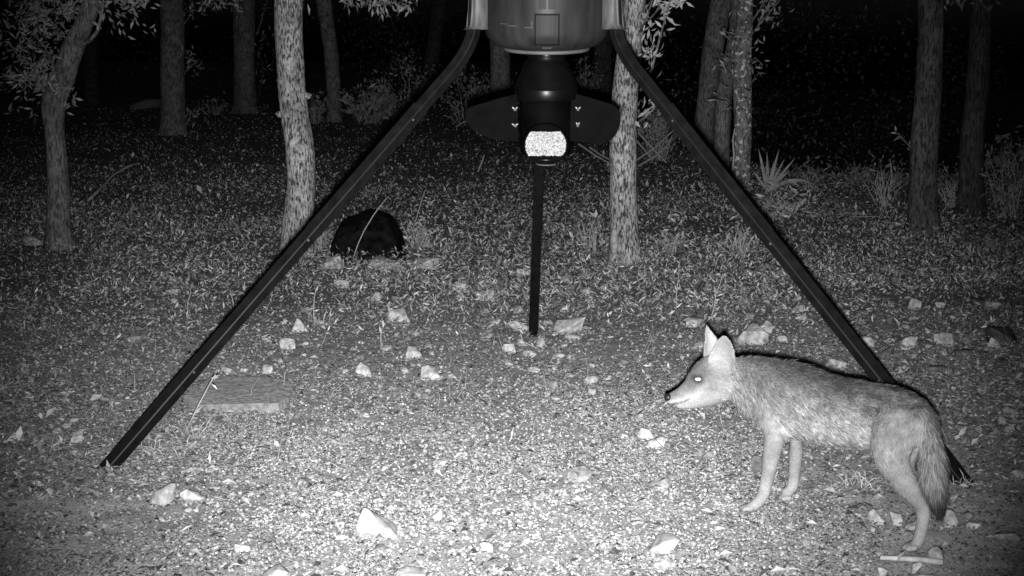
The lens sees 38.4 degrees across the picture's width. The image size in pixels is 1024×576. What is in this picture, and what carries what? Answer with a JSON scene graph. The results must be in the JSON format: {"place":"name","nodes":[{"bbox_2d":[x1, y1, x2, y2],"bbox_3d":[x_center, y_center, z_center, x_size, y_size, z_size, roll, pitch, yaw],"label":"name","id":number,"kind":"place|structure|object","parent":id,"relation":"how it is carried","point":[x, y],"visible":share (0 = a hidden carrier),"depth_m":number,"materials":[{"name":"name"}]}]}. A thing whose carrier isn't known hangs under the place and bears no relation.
{"place":"outdoors","nodes":[
{"label":"outdoors","id":0,"kind":"place"},
{"bbox_2d":[197,0,243,17],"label":"hanging branch","id":1,"kind":"object","parent":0,"point":[221,2],"visible":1,"depth_m":16.72,"materials":[{"name":"grey plant"}]},
{"bbox_2d":[0,62,1023,575],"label":"ground","id":2,"kind":"structure","parent":0,"point":[122,96],"depth_m":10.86,"materials":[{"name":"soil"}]},
{"bbox_2d":[21,235,43,245],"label":"rock","id":3,"kind":"object","parent":2,"relation":"on","point":[32,237],"visible":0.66,"depth_m":12.71,"materials":[{"name":"stone"}]},
{"bbox_2d":[69,429,83,444],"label":"rock","id":4,"kind":"object","parent":2,"relation":"on","point":[79,433],"visible":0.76,"depth_m":6.21,"materials":[{"name":"stone"}]},
{"bbox_2d":[0,0,160,250],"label":"oak tree","id":5,"kind":"object","parent":2,"relation":"on","point":[58,88],"visible":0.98,"depth_m":12.21,"materials":[{"name":"grey plant"}]},
{"bbox_2d":[81,16,101,104],"bbox_3d":[-10.497,-7.405,34.804,3.186,6.386,3.155,-6,11,-34],"label":"oak tree","id":6,"kind":"object","parent":2,"relation":"on","point":[91,94],"visible":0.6,"depth_m":35.79,"materials":[{"name":"grey plant"}]},
{"bbox_2d":[87,161,140,200],"bbox_3d":[-4.582,-1.228,16.787,0.151,0.347,1.523,1,9,8],"label":"fallen stick","id":7,"kind":"object","parent":2,"relation":"on","point":[105,183],"visible":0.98,"depth_m":16.84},
{"bbox_2d":[124,333,144,341],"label":"rock","id":8,"kind":"object","parent":2,"relation":"on","point":[138,335],"visible":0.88,"depth_m":8.45,"materials":[{"name":"stone"}]},
{"bbox_2d":[130,97,159,109],"bbox_3d":[-8.452,-4.253,34.081,0.785,0.359,0.326,-5,10,-27],"label":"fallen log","id":9,"kind":"object","parent":2,"relation":"on","point":[151,103],"visible":0.75,"depth_m":33.97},
{"bbox_2d":[148,483,175,507],"bbox_3d":[-1.277,0.768,5.365,0.106,0.123,0.079,0,9,0],"label":"rock","id":10,"kind":"object","parent":2,"relation":"on","point":[163,496],"visible":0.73,"depth_m":5.34,"materials":[{"name":"stone"}]},
{"bbox_2d":[133,433,197,457],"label":"grass tuft","id":11,"kind":"object","parent":2,"relation":"on","point":[148,452],"visible":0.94,"depth_m":6.03,"materials":[{"name":"grey plant"}]},
{"bbox_2d":[157,0,203,135],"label":"oak tree","id":12,"kind":"object","parent":2,"relation":"on","point":[173,71],"visible":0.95,"depth_m":25.53,"materials":[{"name":"grey plant"}]},
{"bbox_2d":[180,489,204,503],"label":"rock","id":13,"kind":"object","parent":2,"relation":"on","point":[187,494],"visible":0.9,"depth_m":5.38,"materials":[{"name":"stone"}]},
{"bbox_2d":[171,415,215,441],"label":"grass tuft","id":14,"kind":"object","parent":2,"relation":"on","point":[198,430],"visible":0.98,"depth_m":6.21,"materials":[{"name":"grey plant"}]},
{"bbox_2d":[184,374,219,433],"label":"weed","id":15,"kind":"object","parent":2,"relation":"on","point":[214,386],"visible":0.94,"depth_m":6.34,"materials":[{"name":"grey plant"}]},
{"bbox_2d":[185,91,235,114],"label":"bush","id":16,"kind":"object","parent":2,"relation":"on","point":[209,109],"visible":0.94,"depth_m":31.96,"materials":[{"name":"grey plant"}]},
{"bbox_2d":[184,376,293,415],"bbox_3d":[-1.291,0.512,7.032,0.499,0.064,0.619,0,9,0],"label":"concrete slab","id":17,"kind":"object","parent":2,"relation":"on","point":[228,394],"depth_m":6.91,"materials":[{"name":"concrete"}]},
{"bbox_2d":[234,544,249,554],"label":"rock","id":18,"kind":"object","parent":2,"relation":"on","point":[238,548],"visible":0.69,"depth_m":4.83,"materials":[{"name":"stone"}]},
{"bbox_2d":[231,0,274,113],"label":"oak tree","id":19,"kind":"object","parent":2,"relation":"on","point":[245,97],"visible":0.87,"depth_m":32.25,"materials":[{"name":"grey plant"}]},
{"bbox_2d":[262,564,290,575],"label":"rock","id":20,"kind":"object","parent":2,"relation":"on","point":[278,570],"visible":1,"depth_m":4.58,"materials":[{"name":"stone"}]},
{"bbox_2d":[279,338,295,349],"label":"rock","id":21,"kind":"object","parent":2,"relation":"on","point":[285,342],"visible":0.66,"depth_m":8.22,"materials":[{"name":"stone"}]},
{"bbox_2d":[274,0,315,257],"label":"oak tree","id":22,"kind":"object","parent":2,"relation":"on","point":[294,96],"visible":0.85,"depth_m":11.84,"materials":[{"name":"grey plant"}]},
{"bbox_2d":[340,0,417,20],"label":"hanging branch","id":23,"kind":"object","parent":22,"relation":"hanging from","point":[375,3],"visible":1,"depth_m":13.74,"materials":[{"name":"grey plant"}]},
{"bbox_2d":[292,318,308,332],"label":"rock","id":24,"kind":"object","parent":2,"relation":"on","point":[299,325],"visible":0.77,"depth_m":8.77,"materials":[{"name":"stone"}]},
{"bbox_2d":[307,89,332,123],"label":"bush","id":25,"kind":"object","parent":2,"relation":"on","point":[313,108],"visible":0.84,"depth_m":28.75,"materials":[{"name":"grey plant"}]},
{"bbox_2d":[314,199,337,250],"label":"bush","id":26,"kind":"object","parent":2,"relation":"on","point":[319,241],"visible":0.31,"depth_m":12.34,"materials":[{"name":"grey plant"}]},
{"bbox_2d":[315,0,342,121],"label":"oak tree","id":27,"kind":"object","parent":2,"relation":"on","point":[329,43],"visible":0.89,"depth_m":29.22,"materials":[{"name":"grey plant"}]},
{"bbox_2d":[322,256,344,268],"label":"rock","id":28,"kind":"object","parent":2,"relation":"on","point":[331,263],"visible":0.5,"depth_m":11.34,"materials":[{"name":"stone"}]},
{"bbox_2d":[333,279,349,287],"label":"rock","id":29,"kind":"object","parent":2,"relation":"on","point":[345,282],"visible":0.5,"depth_m":10.44,"materials":[{"name":"stone"}]},
{"bbox_2d":[355,362,370,376],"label":"rock","id":30,"kind":"object","parent":2,"relation":"on","point":[362,369],"visible":0.88,"depth_m":7.56,"materials":[{"name":"stone"}]},
{"bbox_2d":[332,74,400,123],"bbox_3d":[-2.812,-3.696,28.701,1.382,1.054,0.943,0,9,0],"label":"bush","id":31,"kind":"object","parent":2,"relation":"on","point":[379,101],"visible":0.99,"depth_m":28.66,"materials":[{"name":"grey plant"}]},
{"bbox_2d":[330,210,407,262],"bbox_3d":[-1.151,-0.426,11.924,0.603,0.407,0.545,0,9,0],"label":"black lump","id":32,"kind":"object","parent":2,"relation":"on","point":[382,232],"visible":0.84,"depth_m":11.69,"materials":[{"name":"black"}]},
{"bbox_2d":[355,508,398,539],"bbox_3d":[-0.457,0.816,5.028,0.153,0.139,0.092,0,9,0],"label":"rock","id":33,"kind":"object","parent":2,"relation":"on","point":[371,523],"visible":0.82,"depth_m":5.00,"materials":[{"name":"stone"}]},
{"bbox_2d":[368,255,404,270],"bbox_3d":[-0.962,-0.170,11.369,0.318,0.142,0.230,-5,10,-30],"label":"rock","id":34,"kind":"object","parent":2,"relation":"on","point":[380,258],"visible":0.48,"depth_m":11.30,"materials":[{"name":"stone"}]},
{"bbox_2d":[386,308,409,321],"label":"rock","id":35,"kind":"object","parent":2,"relation":"on","point":[392,314],"visible":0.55,"depth_m":9.08,"materials":[{"name":"stone"}]},
{"bbox_2d":[357,41,447,120],"bbox_3d":[-2.170,-4.188,29.812,2.021,1.638,1.500,0,9,0],"label":"bush","id":36,"kind":"object","parent":2,"relation":"on","point":[426,84],"visible":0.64,"depth_m":29.82,"materials":[{"name":"grey plant"}]},
{"bbox_2d":[396,566,426,575],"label":"rock","id":37,"kind":"object","parent":2,"relation":"on","point":[408,571],"visible":1,"depth_m":4.59,"materials":[{"name":"stone"}]},
{"bbox_2d":[404,346,421,358],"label":"rock","id":38,"kind":"object","parent":2,"relation":"on","point":[412,351],"visible":0.8,"depth_m":7.99,"materials":[{"name":"stone"}]},
{"bbox_2d":[391,197,453,248],"bbox_3d":[-0.838,-0.552,12.565,0.610,0.439,0.716,-7,11,-37],"label":"bush","id":39,"kind":"object","parent":2,"relation":"on","point":[417,238],"visible":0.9,"depth_m":12.51,"materials":[{"name":"grey plant"}]},
{"bbox_2d":[411,256,438,269],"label":"rock","id":40,"kind":"object","parent":2,"relation":"on","point":[428,263],"visible":0.61,"depth_m":11.33,"materials":[{"name":"stone"}]},
{"bbox_2d":[421,365,439,379],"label":"rock","id":41,"kind":"object","parent":2,"relation":"on","point":[428,371],"visible":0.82,"depth_m":7.47,"materials":[{"name":"stone"}]},
{"bbox_2d":[418,0,446,93],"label":"oak tree","id":42,"kind":"object","parent":2,"relation":"on","point":[435,32],"visible":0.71,"depth_m":41.52,"materials":[{"name":"grey plant"}]},
{"bbox_2d":[438,63,489,124],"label":"bush","id":43,"kind":"object","parent":2,"relation":"on","point":[481,96],"visible":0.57,"depth_m":28.22,"materials":[{"name":"grey plant"}]},
{"bbox_2d":[476,288,494,300],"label":"rock","id":44,"kind":"object","parent":2,"relation":"on","point":[491,293],"visible":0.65,"depth_m":9.89,"materials":[{"name":"stone"}]},
{"bbox_2d":[479,541,492,552],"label":"rock","id":45,"kind":"object","parent":2,"relation":"on","point":[487,546],"visible":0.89,"depth_m":4.85,"materials":[{"name":"stone"}]},
{"bbox_2d":[490,41,510,100],"bbox_3d":[-0.814,-5.847,25.879,2.712,6.454,4.400,0,9,0],"label":"oak tree","id":46,"kind":"object","parent":2,"relation":"on","point":[500,79],"visible":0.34,"depth_m":25.90,"materials":[{"name":"grey plant"}]},
{"bbox_2d":[502,343,515,353],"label":"rock","id":47,"kind":"object","parent":2,"relation":"on","point":[508,347],"visible":0.68,"depth_m":8.13,"materials":[{"name":"stone"}]},
{"bbox_2d":[0,0,1023,175],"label":"woods","id":48,"kind":"object","parent":2,"relation":"on","point":[857,26],"visible":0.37,"depth_m":38.28,"materials":[{"name":"grey plant"}]},
{"bbox_2d":[0,300,1023,575],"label":"leaf scraps","id":49,"kind":"object","parent":2,"relation":"on","point":[432,524],"visible":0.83,"depth_m":5.31,"materials":[{"name":"grey plant"}]},
{"bbox_2d":[0,130,1023,342],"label":"ground cover","id":50,"kind":"object","parent":2,"relation":"on","point":[456,283],"visible":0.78,"depth_m":11.10,"materials":[{"name":"grey plant"}]},
{"bbox_2d":[0,153,1023,417],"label":"pebbles","id":51,"kind":"object","parent":2,"relation":"on","point":[462,391],"visible":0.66,"depth_m":8.65,"materials":[{"name":"stone"}]},
{"bbox_2d":[507,320,527,330],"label":"rock","id":52,"kind":"object","parent":2,"relation":"on","point":[517,324],"visible":0.79,"depth_m":8.79,"materials":[{"name":"stone"}]},
{"bbox_2d":[96,0,974,486],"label":"game feeder","id":53,"kind":"object","parent":2,"relation":"on","point":[558,114],"visible":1,"depth_m":6.17,"materials":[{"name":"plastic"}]},
{"bbox_2d":[549,316,585,335],"bbox_3d":[0.306,0.238,8.781,0.230,0.136,0.139,-4,10,-27],"label":"rock","id":54,"kind":"object","parent":2,"relation":"on","point":[574,324],"visible":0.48,"depth_m":8.74,"materials":[{"name":"stone"}]},
{"bbox_2d":[568,466,591,483],"bbox_3d":[0.262,0.730,5.676,0.095,0.075,0.081,0,9,0],"label":"rock","id":55,"kind":"object","parent":2,"relation":"on","point":[585,473],"visible":0.76,"depth_m":5.67,"materials":[{"name":"stone"}]},
{"bbox_2d":[555,202,609,253],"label":"bush","id":56,"kind":"object","parent":2,"relation":"on","point":[593,237],"visible":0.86,"depth_m":12.29,"materials":[{"name":"grey plant"}]},
{"bbox_2d":[569,51,607,99],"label":"bush","id":57,"kind":"object","parent":2,"relation":"on","point":[577,78],"visible":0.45,"depth_m":28.23,"materials":[{"name":"grey plant"}]},
{"bbox_2d":[593,30,612,103],"bbox_3d":[1.668,-6.939,31.513,3.846,6.661,3.184,0,9,0],"label":"oak tree","id":58,"kind":"object","parent":2,"relation":"on","point":[603,56],"visible":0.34,"depth_m":31.81,"materials":[{"name":"grey plant"}]},
{"bbox_2d":[637,428,653,440],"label":"rock","id":59,"kind":"object","parent":2,"relation":"on","point":[645,433],"visible":0.71,"depth_m":6.26,"materials":[{"name":"stone"}]},
{"bbox_2d":[606,0,693,264],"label":"oak tree","id":60,"kind":"object","parent":2,"relation":"on","point":[624,234],"visible":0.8,"depth_m":11.46,"materials":[{"name":"grey plant"}]},
{"bbox_2d":[647,436,665,447],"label":"rock","id":61,"kind":"object","parent":2,"relation":"on","point":[657,442],"visible":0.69,"depth_m":6.14,"materials":[{"name":"stone"}]},
{"bbox_2d":[637,82,685,160],"bbox_3d":[2.004,-2.342,20.793,0.928,1.132,1.064,0,9,0],"label":"bush","id":62,"kind":"object","parent":2,"relation":"on","point":[661,132],"visible":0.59,"depth_m":20.73,"materials":[{"name":"grey plant"}]},
{"bbox_2d":[651,478,672,490],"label":"rock","id":63,"kind":"object","parent":2,"relation":"on","point":[664,482],"visible":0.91,"depth_m":5.53,"materials":[{"name":"stone"}]},
{"bbox_2d":[648,533,679,553],"bbox_3d":[0.493,0.852,4.867,0.095,0.071,0.090,9,12,44],"label":"rock","id":64,"kind":"object","parent":2,"relation":"on","point":[666,543],"visible":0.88,"depth_m":4.84,"materials":[{"name":"stone"}]},
{"bbox_2d":[653,555,674,570],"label":"rock","id":65,"kind":"object","parent":2,"relation":"on","point":[664,562],"visible":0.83,"depth_m":4.68,"materials":[{"name":"stone"}]},
{"bbox_2d":[638,212,709,256],"bbox_3d":[1.264,-0.453,12.190,0.572,0.382,0.805,6,11,33],"label":"bush","id":66,"kind":"object","parent":2,"relation":"on","point":[668,239],"visible":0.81,"depth_m":12.23,"materials":[{"name":"grey plant"}]},
{"bbox_2d":[680,316,702,326],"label":"rock","id":67,"kind":"object","parent":2,"relation":"on","point":[689,320],"visible":0.84,"depth_m":8.95,"materials":[{"name":"stone"}]},
{"bbox_2d":[688,0,730,160],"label":"oak tree","id":68,"kind":"object","parent":2,"relation":"on","point":[714,40],"visible":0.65,"depth_m":20.55,"materials":[{"name":"grey plant"}]},
{"bbox_2d":[704,273,725,323],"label":"weed","id":69,"kind":"object","parent":2,"relation":"on","point":[715,313],"visible":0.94,"depth_m":8.96,"materials":[{"name":"grey plant"}]},
{"bbox_2d":[713,0,736,185],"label":"oak tree","id":70,"kind":"object","parent":2,"relation":"on","point":[722,126],"visible":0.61,"depth_m":17.45,"materials":[{"name":"grey plant"}]},
{"bbox_2d":[697,212,762,257],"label":"bush","id":71,"kind":"object","parent":2,"relation":"on","point":[743,244],"visible":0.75,"depth_m":12.14,"materials":[{"name":"grey plant"}]},
{"bbox_2d":[731,323,768,344],"bbox_3d":[1.357,0.290,8.418,0.218,0.166,0.146,0,9,0],"label":"rock","id":72,"kind":"object","parent":2,"relation":"on","point":[756,334],"visible":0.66,"depth_m":8.37,"materials":[{"name":"stone"}]},
{"bbox_2d":[707,0,793,218],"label":"oak tree","id":73,"kind":"object","parent":2,"relation":"on","point":[741,61],"visible":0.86,"depth_m":14.42,"materials":[{"name":"grey plant"}]},
{"bbox_2d":[751,456,761,470],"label":"rock","id":74,"kind":"object","parent":2,"relation":"on","point":[756,462],"visible":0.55,"depth_m":5.78,"materials":[{"name":"stone"}]},
{"bbox_2d":[760,320,772,333],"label":"rock","id":75,"kind":"object","parent":2,"relation":"on","point":[768,328],"visible":0.65,"depth_m":8.72,"materials":[{"name":"stone"}]},
{"bbox_2d":[753,148,814,192],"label":"yucca","id":76,"kind":"object","parent":2,"relation":"on","point":[775,182],"visible":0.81,"depth_m":16.67,"materials":[{"name":"plant"}]},
{"bbox_2d":[748,174,820,219],"bbox_3d":[2.590,-0.875,14.588,0.901,0.412,1.333,4,10,23],"label":"bush","id":77,"kind":"object","parent":2,"relation":"on","point":[764,208],"visible":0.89,"depth_m":14.52,"materials":[{"name":"grey plant"}]},
{"bbox_2d":[664,325,951,552],"bbox_3d":[1.060,0.501,5.149,0.334,0.639,1.112,-9,12,-44],"label":"coyote","id":78,"kind":"object","parent":2,"relation":"on","point":[895,431],"visible":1,"depth_m":5.04,"materials":[{"name":"fur"}]},
{"bbox_2d":[770,155,849,190],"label":"bush","id":79,"kind":"object","parent":2,"relation":"on","point":[806,174],"visible":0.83,"depth_m":17.17,"materials":[{"name":"grey plant"}]},
{"bbox_2d":[826,355,846,368],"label":"rock","id":80,"kind":"object","parent":2,"relation":"on","point":[833,361],"visible":0.88,"depth_m":7.73,"materials":[{"name":"stone"}]},
{"bbox_2d":[799,153,887,187],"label":"bush","id":81,"kind":"object","parent":2,"relation":"on","point":[848,175],"visible":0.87,"depth_m":17.42,"materials":[{"name":"grey plant"}]},
{"bbox_2d":[799,183,891,225],"bbox_3d":[3.172,-0.850,14.505,0.785,0.402,2.103,0,9,0],"label":"bush","id":82,"kind":"object","parent":2,"relation":"on","point":[824,212],"visible":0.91,"depth_m":14.31,"materials":[{"name":"grey plant"}]},
{"bbox_2d":[839,468,888,489],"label":"grass tuft","id":83,"kind":"object","parent":2,"relation":"on","point":[866,481],"visible":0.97,"depth_m":5.55,"materials":[{"name":"grey plant"}]},
{"bbox_2d":[860,336,874,348],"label":"rock","id":84,"kind":"object","parent":2,"relation":"on","point":[865,340],"visible":0.52,"depth_m":8.25,"materials":[{"name":"stone"}]},
{"bbox_2d":[867,509,885,524],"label":"rock","id":85,"kind":"object","parent":2,"relation":"on","point":[874,515],"visible":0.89,"depth_m":5.15,"materials":[{"name":"stone"}]},
{"bbox_2d":[852,149,908,208],"bbox_3d":[3.940,-1.190,15.796,0.572,0.630,1.095,0,9,0],"label":"bush","id":86,"kind":"object","parent":2,"relation":"on","point":[883,197],"visible":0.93,"depth_m":15.53,"materials":[{"name":"grey plant"}]},
{"bbox_2d":[876,347,893,359],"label":"rock","id":87,"kind":"object","parent":2,"relation":"on","point":[886,353],"visible":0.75,"depth_m":7.93,"materials":[{"name":"stone"}]},
{"bbox_2d":[889,511,903,525],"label":"rock","id":88,"kind":"object","parent":2,"relation":"on","point":[896,518],"visible":0.95,"depth_m":5.14,"materials":[{"name":"stone"}]},
{"bbox_2d":[866,154,939,188],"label":"bush","id":89,"kind":"object","parent":2,"relation":"on","point":[903,181],"visible":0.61,"depth_m":17.23,"materials":[{"name":"grey plant"}]},
{"bbox_2d":[899,336,917,349],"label":"rock","id":90,"kind":"object","parent":2,"relation":"on","point":[908,340],"visible":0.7,"depth_m":8.27,"materials":[{"name":"stone"}]},
{"bbox_2d":[880,555,942,564],"bbox_3d":[1.285,0.873,4.735,0.198,0.022,0.028,2,9,14],"label":"fallen stick","id":91,"kind":"object","parent":2,"relation":"on","point":[928,560],"visible":1,"depth_m":4.73,"materials":[{"name":"wood"}]},
{"bbox_2d":[907,298,921,309],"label":"rock","id":92,"kind":"object","parent":2,"relation":"on","point":[917,302],"visible":0.73,"depth_m":9.55,"materials":[{"name":"stone"}]},
{"bbox_2d":[891,0,943,233],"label":"oak tree","id":93,"kind":"object","parent":2,"relation":"on","point":[923,208],"visible":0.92,"depth_m":13.41,"materials":[{"name":"grey plant"}]},
{"bbox_2d":[944,0,999,12],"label":"hanging branch","id":94,"kind":"object","parent":93,"relation":"hanging from","point":[962,4],"visible":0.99,"depth_m":13.78,"materials":[{"name":"grey plant"}]},
{"bbox_2d":[926,546,944,560],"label":"rock","id":95,"kind":"object","parent":2,"relation":"on","point":[935,552],"visible":0.78,"depth_m":4.76,"materials":[{"name":"stone"}]},
{"bbox_2d":[926,365,947,372],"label":"rock","id":96,"kind":"object","parent":2,"relation":"on","point":[935,367],"visible":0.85,"depth_m":7.62,"materials":[{"name":"stone"}]},
{"bbox_2d":[932,332,955,346],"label":"rock","id":97,"kind":"object","parent":2,"relation":"on","point":[941,337],"visible":0.59,"depth_m":8.35,"materials":[{"name":"stone"}]},
{"bbox_2d":[943,509,958,527],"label":"rock","id":98,"kind":"object","parent":2,"relation":"on","point":[950,519],"visible":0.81,"depth_m":5.12,"materials":[{"name":"stone"}]},
{"bbox_2d":[937,155,988,209],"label":"bush","id":99,"kind":"object","parent":2,"relation":"on","point":[950,197],"visible":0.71,"depth_m":15.57,"materials":[{"name":"grey plant"}]},
{"bbox_2d":[953,349,972,358],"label":"rock","id":100,"kind":"object","parent":2,"relation":"on","point":[959,353],"visible":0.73,"depth_m":7.98,"materials":[{"name":"stone"}]},
{"bbox_2d":[953,0,993,218],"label":"oak tree","id":101,"kind":"object","parent":2,"relation":"on","point":[971,153],"visible":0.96,"depth_m":14.52,"materials":[{"name":"grey plant"}]},
{"bbox_2d":[949,205,1023,254],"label":"bush","id":102,"kind":"object","parent":2,"relation":"on","point":[981,236],"visible":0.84,"depth_m":12.32,"materials":[{"name":"grey plant"}]},
{"bbox_2d":[963,118,1023,218],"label":"bush","id":103,"kind":"object","parent":2,"relation":"on","point":[1013,187],"visible":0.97,"depth_m":14.63,"materials":[{"name":"grey plant"}]},
{"bbox_2d":[985,326,1016,346],"bbox_3d":[2.797,0.306,8.387,0.186,0.181,0.138,0,9,0],"label":"rock","id":104,"kind":"object","parent":2,"relation":"on","point":[998,334],"visible":0.65,"depth_m":8.34,"materials":[{"name":"stone"}]},
{"bbox_2d":[994,531,1020,541],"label":"rock","id":105,"kind":"object","parent":2,"relation":"on","point":[1000,536],"visible":0.99,"depth_m":4.95,"materials":[{"name":"stone"}]},
{"bbox_2d":[1012,468,1023,479],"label":"rock","id":106,"kind":"object","parent":2,"relation":"on","point":[1016,473],"visible":0.94,"depth_m":5.68,"materials":[{"name":"stone"}]},
{"bbox_2d":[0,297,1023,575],"bbox_3d":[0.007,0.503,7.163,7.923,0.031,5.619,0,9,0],"label":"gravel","id":107,"kind":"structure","parent":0,"point":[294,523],"depth_m":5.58,"materials":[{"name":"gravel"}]},
{"bbox_2d":[0,146,1023,475],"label":"grass stems","id":108,"kind":"object","parent":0,"point":[462,366],"visible":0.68,"depth_m":7.32,"materials":[{"name":"plant"}]},
{"bbox_2d":[0,0,1023,89],"label":"sky","id":109,"kind":"structure","parent":0,"point":[218,27],"materials":[{"name":"black"}]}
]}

